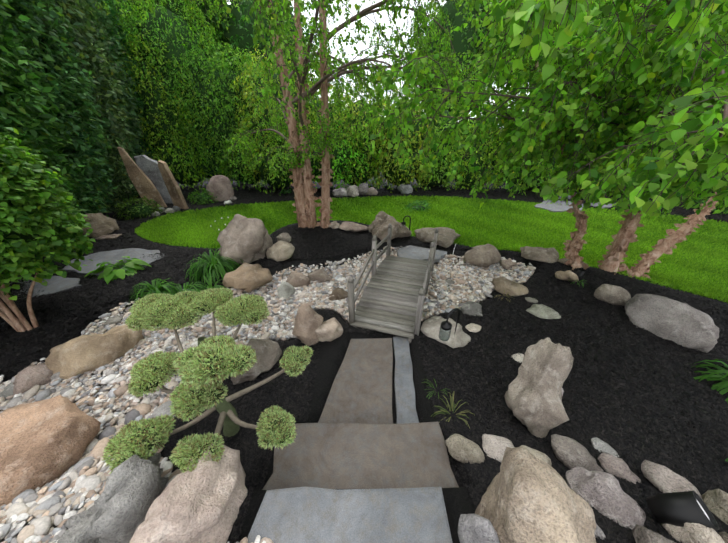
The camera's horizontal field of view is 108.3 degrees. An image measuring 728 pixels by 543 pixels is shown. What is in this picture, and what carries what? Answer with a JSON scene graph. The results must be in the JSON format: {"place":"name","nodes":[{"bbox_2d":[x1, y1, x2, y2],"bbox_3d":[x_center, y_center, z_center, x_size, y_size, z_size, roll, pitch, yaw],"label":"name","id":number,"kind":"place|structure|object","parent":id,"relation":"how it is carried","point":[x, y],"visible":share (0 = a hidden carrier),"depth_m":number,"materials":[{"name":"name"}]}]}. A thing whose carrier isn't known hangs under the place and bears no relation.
{"place":"outdoors","nodes":[
{"label":"outdoors","id":0,"kind":"place"},
{"bbox_2d":[0,131,727,542],"bbox_3d":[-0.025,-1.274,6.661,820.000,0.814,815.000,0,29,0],"label":"ground","id":1,"kind":"structure","parent":0,"point":[458,501],"depth_m":3.97,"materials":[{"name":"black soil"}]},
{"bbox_2d":[0,382,13,399],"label":"rock","id":2,"kind":"object","parent":1,"relation":"on","point":[7,391],"visible":0.19,"depth_m":2.71,"materials":[{"name":"grey stone"}]},
{"bbox_2d":[0,267,40,331],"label":"shrub stems","id":3,"kind":"object","parent":1,"relation":"on","point":[20,323],"visible":0.81,"depth_m":3.20,"materials":[{"name":"brown wood"}]},
{"bbox_2d":[13,363,52,394],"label":"boulder","id":4,"kind":"object","parent":1,"relation":"on","point":[28,378],"visible":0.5,"depth_m":2.76,"materials":[{"name":"brown stone"}]},
{"bbox_2d":[9,276,81,297],"bbox_3d":[-5.430,0.289,4.170,1.789,0.080,0.772,0,29,0],"label":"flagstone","id":5,"kind":"object","parent":1,"relation":"on","point":[55,284],"visible":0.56,"depth_m":4.21,"materials":[{"name":"grey stone"}]},
{"bbox_2d":[0,127,95,299],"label":"shrub","id":6,"kind":"object","parent":1,"relation":"on","point":[38,197],"depth_m":2.91,"materials":[{"name":"green plant"}]},
{"bbox_2d":[0,395,100,505],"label":"sandstone boulder","id":7,"kind":"object","parent":1,"relation":"on","point":[43,442],"visible":0.85,"depth_m":2.03,"materials":[{"name":"brown stone"}]},
{"bbox_2d":[50,372,59,380],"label":"rock","id":8,"kind":"object","parent":1,"relation":"on","point":[55,375],"visible":0.23,"depth_m":2.87,"materials":[{"name":"grey stone"}]},
{"bbox_2d":[0,0,157,248],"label":"arborvitae row","id":9,"kind":"object","parent":1,"relation":"on","point":[99,182],"depth_m":5.96,"materials":[{"name":"green plant"}]},
{"bbox_2d":[45,324,143,378],"bbox_3d":[-3.217,0.937,3.174,0.623,0.533,0.968,24,37,37],"label":"boulder","id":10,"kind":"object","parent":1,"relation":"on","point":[81,354],"visible":0.83,"depth_m":2.99,"materials":[{"name":"brown stone"}]},
{"bbox_2d":[82,213,119,237],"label":"boulder","id":11,"kind":"object","parent":1,"relation":"on","point":[101,224],"visible":0.62,"depth_m":6.11,"materials":[{"name":"beige stone"}]},
{"bbox_2d":[96,234,121,239],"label":"rock","id":12,"kind":"object","parent":1,"relation":"on","point":[111,236],"visible":0.98,"depth_m":5.95,"materials":[{"name":"grey stone"}]},
{"bbox_2d":[99,315,122,325],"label":"rock","id":13,"kind":"object","parent":1,"relation":"on","point":[115,319],"visible":0.58,"depth_m":3.65,"materials":[{"name":"grey stone"}]},
{"bbox_2d":[57,451,168,542],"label":"boulder","id":14,"kind":"object","parent":1,"relation":"on","point":[135,486],"visible":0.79,"depth_m":1.46,"materials":[{"name":"grey stone"}]},
{"bbox_2d":[62,248,164,275],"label":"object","id":15,"kind":"object","parent":1,"relation":"on","point":[112,256],"visible":0.54,"depth_m":5.06,"materials":[{"name":"grey stone"}]},
{"bbox_2d":[85,256,151,284],"bbox_3d":[-4.383,-0.032,4.708,1.000,0.341,0.846,6,30,11],"label":"hosta plant","id":16,"kind":"object","parent":1,"relation":"on","point":[109,274],"visible":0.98,"depth_m":4.59,"materials":[{"name":"green plant"}]},
{"bbox_2d":[117,147,166,206],"bbox_3d":[-6.510,-2.615,7.688,0.532,1.921,0.157,-17,39,-14],"label":"standing stone","id":17,"kind":"object","parent":1,"relation":"on","point":[143,184],"visible":0.83,"depth_m":7.63,"materials":[{"name":"brown stone"}]},
{"bbox_2d":[134,155,172,203],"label":"standing stone","id":18,"kind":"object","parent":1,"relation":"on","point":[148,166],"visible":0.5,"depth_m":8.09,"materials":[{"name":"grey stone"}]},
{"bbox_2d":[152,400,175,418],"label":"rock","id":19,"kind":"object","parent":1,"relation":"on","point":[163,408],"visible":0.27,"depth_m":2.33,"materials":[{"name":"grey stone"}]},
{"bbox_2d":[165,208,174,212],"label":"rock","id":20,"kind":"object","parent":1,"relation":"on","point":[169,210],"visible":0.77,"depth_m":7.73,"materials":[{"name":"grey stone"}]},
{"bbox_2d":[157,160,187,208],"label":"standing stone","id":21,"kind":"object","parent":1,"relation":"on","point":[174,191],"visible":0.85,"depth_m":7.79,"materials":[{"name":"brown stone"}]},
{"bbox_2d":[172,206,179,210],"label":"rock","id":22,"kind":"object","parent":1,"relation":"on","point":[175,208],"visible":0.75,"depth_m":7.89,"materials":[{"name":"grey stone"}]},
{"bbox_2d":[129,444,247,542],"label":"boulder","id":23,"kind":"object","parent":1,"relation":"on","point":[201,503],"visible":0.92,"depth_m":1.33,"materials":[{"name":"beige stone"}]},
{"bbox_2d":[102,287,312,473],"bbox_3d":[-1.384,0.651,2.426,1.473,1.045,2.442,-18,34,-29],"label":"bonsai tree","id":24,"kind":"object","parent":1,"relation":"on","point":[138,373],"depth_m":1.81,"materials":[{"name":"green plant"}]},
{"bbox_2d":[111,0,309,186],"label":"hemlock tree","id":25,"kind":"object","parent":1,"relation":"on","point":[131,20],"depth_m":9.23,"materials":[{"name":"green plant"}]},
{"bbox_2d":[206,175,233,201],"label":"boulder","id":26,"kind":"object","parent":1,"relation":"on","point":[220,187],"visible":0.83,"depth_m":8.84,"materials":[{"name":"grey stone"}]},
{"bbox_2d":[217,214,272,264],"bbox_3d":[-2.219,-0.551,4.924,0.916,1.046,0.973,0,29,0],"label":"boulder","id":27,"kind":"object","parent":1,"relation":"on","point":[245,239],"visible":0.9,"depth_m":4.65,"materials":[{"name":"grey stone"}]},
{"bbox_2d":[222,262,272,292],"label":"boulder","id":28,"kind":"object","parent":1,"relation":"on","point":[247,277],"visible":1,"depth_m":4.27,"materials":[{"name":"beige stone"}]},
{"bbox_2d":[230,339,281,384],"bbox_3d":[-1.129,0.937,2.804,0.426,0.374,0.536,0,29,0],"label":"boulder","id":29,"kind":"object","parent":1,"relation":"on","point":[268,352],"visible":0.75,"depth_m":2.77,"materials":[{"name":"stone"}]},
{"bbox_2d":[0,246,535,542],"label":"creek pebbles","id":30,"kind":"object","parent":1,"relation":"on","point":[57,502],"visible":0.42,"depth_m":2.96,"materials":[{"name":"grey gravel"}]},
{"bbox_2d":[266,240,294,261],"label":"boulder","id":31,"kind":"object","parent":1,"relation":"on","point":[279,250],"visible":0.98,"depth_m":4.93,"materials":[{"name":"beige stone"}]},
{"bbox_2d":[276,233,290,241],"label":"boulder","id":32,"kind":"object","parent":1,"relation":"on","point":[286,237],"visible":0.79,"depth_m":5.65,"materials":[{"name":"grey stone"}]},
{"bbox_2d":[277,281,294,298],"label":"boulder","id":33,"kind":"object","parent":1,"relation":"on","point":[285,289],"visible":0.6,"depth_m":4.20,"materials":[{"name":"grey stone"}]},
{"bbox_2d":[286,272,309,286],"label":"boulder","id":34,"kind":"object","parent":1,"relation":"on","point":[297,279],"visible":0.67,"depth_m":4.55,"materials":[{"name":"beige stone"}]},
{"bbox_2d":[297,290,311,297],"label":"rock","id":35,"kind":"object","parent":1,"relation":"on","point":[302,293],"visible":0.4,"depth_m":4.31,"materials":[{"name":"beige stone"}]},
{"bbox_2d":[292,303,322,345],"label":"boulder","id":36,"kind":"object","parent":1,"relation":"on","point":[308,321],"visible":0.77,"depth_m":2.98,"materials":[{"name":"brown stone"}]},
{"bbox_2d":[307,269,332,282],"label":"boulder","id":37,"kind":"object","parent":1,"relation":"on","point":[321,275],"visible":0.73,"depth_m":4.72,"materials":[{"name":"grey stone"}]},
{"bbox_2d":[315,317,342,341],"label":"boulder","id":38,"kind":"object","parent":1,"relation":"on","point":[330,330],"visible":0.69,"depth_m":3.11,"materials":[{"name":"beige stone"}]},
{"bbox_2d":[329,221,339,228],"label":"rock","id":39,"kind":"object","parent":1,"relation":"on","point":[334,225],"visible":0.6,"depth_m":6.33,"materials":[{"name":"beige stone"}]},
{"bbox_2d":[328,287,347,300],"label":"boulder","id":40,"kind":"object","parent":1,"relation":"on","point":[338,293],"visible":0.67,"depth_m":4.24,"materials":[{"name":"brown stone"}]},
{"bbox_2d":[333,187,346,196],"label":"boulder","id":41,"kind":"object","parent":1,"relation":"on","point":[341,191],"visible":0.85,"depth_m":9.45,"materials":[{"name":"grey stone"}]},
{"bbox_2d":[248,486,452,542],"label":"step slab","id":42,"kind":"structure","parent":1,"relation":"on","point":[305,514],"depth_m":1.51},
{"bbox_2d":[347,185,358,196],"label":"boulder","id":43,"kind":"object","parent":1,"relation":"on","point":[353,191],"visible":0.88,"depth_m":9.49,"materials":[{"name":"grey stone"}]},
{"bbox_2d":[339,221,367,231],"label":"boulder","id":44,"kind":"object","parent":1,"relation":"on","point":[350,226],"visible":1,"depth_m":6.23,"materials":[{"name":"beige stone"}]},
{"bbox_2d":[318,338,392,423],"bbox_3d":[-0.056,1.180,2.733,0.720,0.120,1.332,2,29,4],"label":"stone paver","id":45,"kind":"object","parent":1,"relation":"on","point":[361,390],"visible":0.65,"depth_m":2.65,"materials":[{"name":"stone"}]},
{"bbox_2d":[262,422,458,489],"bbox_3d":[-0.032,1.523,1.847,1.373,0.170,0.854,0,29,0],"label":"step slab","id":46,"kind":"object","parent":1,"relation":"on","point":[355,456],"visible":0.58,"depth_m":1.94,"materials":[{"name":"stone"}]},
{"bbox_2d":[358,183,367,194],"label":"boulder","id":47,"kind":"object","parent":1,"relation":"on","point":[362,188],"visible":0.92,"depth_m":9.59,"materials":[{"name":"grey stone"}]},
{"bbox_2d":[0,186,727,542],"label":"mulch chips","id":48,"kind":"object","parent":1,"relation":"on","point":[686,436],"visible":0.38,"depth_m":2.71,"materials":[{"name":"black wood"}]},
{"bbox_2d":[445,434,484,463],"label":"rock","id":49,"kind":"object","parent":48,"relation":"on","point":[462,449],"visible":0.92,"depth_m":1.92,"materials":[{"name":"beige stone"}]},
{"bbox_2d":[466,323,480,332],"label":"rock","id":50,"kind":"object","parent":48,"relation":"on","point":[472,327],"visible":0.96,"depth_m":3.25,"materials":[{"name":"beige stone"}]},
{"bbox_2d":[482,434,514,462],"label":"rock","id":51,"kind":"object","parent":48,"relation":"on","point":[494,446],"visible":0.54,"depth_m":1.96,"materials":[{"name":"grey stone"}]},
{"bbox_2d":[512,353,523,362],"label":"rock","id":52,"kind":"object","parent":48,"relation":"on","point":[519,357],"visible":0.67,"depth_m":2.89,"materials":[{"name":"beige stone"}]},
{"bbox_2d":[525,297,537,302],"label":"rock","id":53,"kind":"object","parent":48,"relation":"on","point":[531,300],"visible":1,"depth_m":3.84,"materials":[{"name":"grey stone"}]},
{"bbox_2d":[594,524,605,539],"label":"rock","id":54,"kind":"object","parent":48,"relation":"on","point":[599,533],"visible":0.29,"depth_m":1.39,"materials":[{"name":"grey stone"}]},
{"bbox_2d":[591,437,617,456],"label":"rock","id":55,"kind":"object","parent":48,"relation":"on","point":[601,445],"visible":0.58,"depth_m":2.00,"materials":[{"name":"grey stone"}]},
{"bbox_2d":[598,453,640,483],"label":"rock","id":56,"kind":"object","parent":48,"relation":"on","point":[615,466],"visible":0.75,"depth_m":1.80,"materials":[{"name":"grey stone"}]},
{"bbox_2d":[632,524,675,542],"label":"rock","id":57,"kind":"object","parent":48,"relation":"on","point":[642,534],"visible":1,"depth_m":1.33,"materials":[{"name":"grey stone"}]},
{"bbox_2d":[641,460,702,499],"bbox_3d":[1.971,1.375,1.672,0.230,0.104,0.311,0,29,0],"label":"rock","id":58,"kind":"object","parent":48,"relation":"on","point":[663,479],"visible":0.62,"depth_m":1.68,"materials":[{"name":"grey stone"}]},
{"bbox_2d":[701,488,727,524],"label":"rock","id":59,"kind":"object","parent":48,"relation":"on","point":[715,501],"visible":0.81,"depth_m":1.51,"materials":[{"name":"beige stone"}]},
{"bbox_2d":[95,0,644,228],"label":"birch","id":60,"kind":"object","parent":1,"relation":"on","point":[315,4],"depth_m":4.68,"materials":[{"name":"green plant"}]},
{"bbox_2d":[366,187,377,194],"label":"boulder","id":61,"kind":"object","parent":1,"relation":"on","point":[372,191],"visible":0.81,"depth_m":9.58,"materials":[{"name":"grey stone"}]},
{"bbox_2d":[115,28,636,196],"bbox_3d":[3.822,-5.293,9.285,25.939,5.358,5.486,0,29,0],"label":"hedge","id":62,"kind":"object","parent":1,"relation":"on","point":[424,175],"depth_m":9.70,"materials":[{"name":"green plant"}]},
{"bbox_2d":[368,211,411,241],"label":"boulder","id":63,"kind":"object","parent":1,"relation":"on","point":[378,226],"visible":0.9,"depth_m":5.85,"materials":[{"name":"beige stone"}]},
{"bbox_2d":[117,0,666,112],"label":"trees","id":64,"kind":"object","parent":1,"relation":"on","point":[458,44],"depth_m":10.56,"materials":[{"name":"plant"}]},
{"bbox_2d":[347,223,438,343],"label":"garden bridge","id":65,"kind":"structure","parent":1,"relation":"on","point":[391,300],"depth_m":3.69,"materials":[{"name":"grey wood"}]},
{"bbox_2d":[397,184,412,193],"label":"boulder","id":66,"kind":"object","parent":1,"relation":"on","point":[404,189],"visible":0.92,"depth_m":9.97,"materials":[{"name":"grey stone"}]},
{"bbox_2d":[393,336,418,423],"bbox_3d":[0.431,1.157,2.781,0.228,0.120,1.371,2,29,4],"label":"stone paver","id":67,"kind":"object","parent":1,"relation":"on","point":[405,401],"depth_m":2.67,"materials":[{"name":"grey stone"}]},
{"bbox_2d":[401,215,410,236],"bbox_3d":[0.935,-0.980,5.973,0.217,0.609,0.108,-14,32,-24],"label":"path light","id":68,"kind":"object","parent":1,"relation":"on","point":[403,223],"visible":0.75,"depth_m":5.86,"materials":[{"name":"black metal"}]},
{"bbox_2d":[113,184,727,219],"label":"bed shrubs","id":69,"kind":"object","parent":1,"relation":"on","point":[121,207],"depth_m":7.64,"materials":[{"name":"green plant"}]},
{"bbox_2d":[397,245,446,262],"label":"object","id":70,"kind":"structure","parent":1,"relation":"on","point":[416,252],"depth_m":5.39,"materials":[{"name":"grey stone"}]},
{"bbox_2d":[129,246,727,427],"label":"plants","id":71,"kind":"object","parent":1,"relation":"on","point":[216,262],"visible":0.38,"depth_m":4.11,"materials":[{"name":"green plant"}]},
{"bbox_2d":[135,194,727,302],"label":"grass blades","id":72,"kind":"object","parent":1,"relation":"on","point":[696,263],"depth_m":6.66,"materials":[{"name":"green plant"}]},
{"bbox_2d":[414,227,460,247],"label":"boulder","id":73,"kind":"object","parent":1,"relation":"on","point":[447,237],"visible":0.92,"depth_m":5.72,"materials":[{"name":"grey stone"}]},
{"bbox_2d":[420,316,470,347],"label":"flat rock","id":74,"kind":"object","parent":1,"relation":"on","point":[430,327],"visible":0.85,"depth_m":3.13,"materials":[{"name":"grey stone"}]},
{"bbox_2d":[439,308,460,340],"bbox_3d":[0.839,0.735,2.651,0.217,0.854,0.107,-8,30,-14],"label":"path light","id":75,"kind":"object","parent":1,"relation":"on","point":[445,330],"visible":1,"depth_m":2.50,"materials":[{"name":"black metal"}]},
{"bbox_2d":[445,279,454,285],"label":"pebble","id":76,"kind":"object","parent":1,"relation":"on","point":[449,282],"visible":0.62,"depth_m":4.65,"materials":[{"name":"grey stone"}]},
{"bbox_2d":[461,301,483,317],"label":"rock","id":77,"kind":"object","parent":1,"relation":"on","point":[469,308],"visible":0.96,"depth_m":3.54,"materials":[{"name":"grey stone"}]},
{"bbox_2d":[457,514,499,542],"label":"rock","id":78,"kind":"object","parent":1,"relation":"on","point":[474,528],"visible":1,"depth_m":1.25,"materials":[{"name":"grey stone"}]},
{"bbox_2d":[463,244,500,267],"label":"boulder","id":79,"kind":"object","parent":1,"relation":"on","point":[486,255],"visible":0.98,"depth_m":5.11,"materials":[{"name":"grey stone"}]},
{"bbox_2d":[500,259,516,268],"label":"rock","id":80,"kind":"object","parent":1,"relation":"on","point":[506,264],"visible":0.75,"depth_m":5.05,"materials":[{"name":"beige stone"}]},
{"bbox_2d":[491,277,528,296],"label":"boulder","id":81,"kind":"object","parent":1,"relation":"on","point":[501,284],"visible":0.96,"depth_m":4.09,"materials":[{"name":"beige stone"}]},
{"bbox_2d":[475,447,595,542],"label":"boulder","id":82,"kind":"object","parent":1,"relation":"on","point":[528,497],"visible":0.92,"depth_m":1.21,"materials":[{"name":"beige stone"}]},
{"bbox_2d":[520,445,551,465],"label":"rock","id":83,"kind":"object","parent":1,"relation":"on","point":[539,455],"visible":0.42,"depth_m":1.83,"materials":[{"name":"beige stone"}]},
{"bbox_2d":[504,337,573,437],"bbox_3d":[1.442,0.988,2.190,0.420,0.859,0.494,14,32,23],"label":"boulder","id":84,"kind":"object","parent":1,"relation":"on","point":[533,396],"visible":0.96,"depth_m":2.08,"materials":[{"name":"grey stone"}]},
{"bbox_2d":[520,246,558,262],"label":"boulder","id":85,"kind":"object","parent":1,"relation":"on","point":[546,255],"visible":0.92,"depth_m":4.90,"materials":[{"name":"grey stone"}]},
{"bbox_2d":[526,304,560,318],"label":"rock","id":86,"kind":"object","parent":1,"relation":"on","point":[542,311],"visible":0.98,"depth_m":3.54,"materials":[{"name":"grey stone"}]},
{"bbox_2d":[365,0,727,278],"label":"birch","id":87,"kind":"object","parent":1,"relation":"on","point":[564,36],"depth_m":2.59,"materials":[{"name":"green plant"}]},
{"bbox_2d":[534,200,582,212],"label":"stone slab","id":88,"kind":"structure","parent":1,"relation":"on","point":[559,207],"depth_m":8.28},
{"bbox_2d":[555,270,578,281],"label":"boulder","id":89,"kind":"object","parent":1,"relation":"on","point":[567,275],"visible":1,"depth_m":4.27,"materials":[{"name":"beige stone"}]},
{"bbox_2d":[557,258,587,267],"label":"rock","id":90,"kind":"object","parent":1,"relation":"on","point":[563,260],"visible":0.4,"depth_m":4.72,"materials":[{"name":"grey stone"}]},
{"bbox_2d":[551,434,603,471],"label":"rock","id":91,"kind":"object","parent":1,"relation":"on","point":[570,453],"visible":0.75,"depth_m":1.87,"materials":[{"name":"grey stone"}]},
{"bbox_2d":[576,270,584,278],"bbox_3d":[3.579,0.072,4.373,0.133,0.218,0.100,-22,36,-34],"label":"tree spotlight","id":92,"kind":"object","parent":1,"relation":"on","point":[579,273],"visible":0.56,"depth_m":4.32,"materials":[{"name":"black metal"}]},
{"bbox_2d":[590,202,615,207],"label":"stone slab","id":93,"kind":"structure","parent":1,"relation":"on","point":[607,206],"depth_m":8.38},
{"bbox_2d":[566,467,645,529],"bbox_3d":[1.464,1.359,1.601,0.266,0.206,0.354,-12,31,-20],"label":"boulder","id":94,"kind":"object","parent":1,"relation":"on","point":[604,494],"visible":0.88,"depth_m":1.56,"materials":[{"name":"grey stone"}]},
{"bbox_2d":[594,284,630,305],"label":"boulder","id":95,"kind":"object","parent":1,"relation":"on","point":[613,294],"visible":0.79,"depth_m":3.74,"materials":[{"name":"grey stone"}]},
{"bbox_2d":[625,294,718,352],"bbox_3d":[3.772,0.588,3.247,0.580,0.518,0.824,-19,34,-30],"label":"boulder","id":96,"kind":"object","parent":1,"relation":"on","point":[682,324],"visible":0.9,"depth_m":3.11,"materials":[{"name":"grey stone"}]},
{"bbox_2d":[646,491,718,529],"bbox_3d":[1.710,1.333,1.446,0.236,0.363,0.151,14,32,24],"label":"spotlight","id":97,"kind":"object","parent":1,"relation":"on","point":[680,509],"visible":0.92,"depth_m":1.39,"materials":[{"name":"black metal"}]},
{"bbox_2d":[661,522,724,542],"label":"rock","id":98,"kind":"object","parent":1,"relation":"on","point":[687,532],"visible":0.62,"depth_m":1.33,"materials":[{"name":"beige stone"}]},
{"bbox_2d":[718,532,727,542],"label":"boulder","id":99,"kind":"object","parent":1,"relation":"on","point":[724,536],"visible":0.42,"depth_m":1.31,"materials":[{"name":"grey stone"}]},
{"bbox_2d":[227,0,529,127],"label":"sky","id":100,"kind":"structure","parent":0,"point":[384,19],"materials":[{"name":"white"}]}
]}

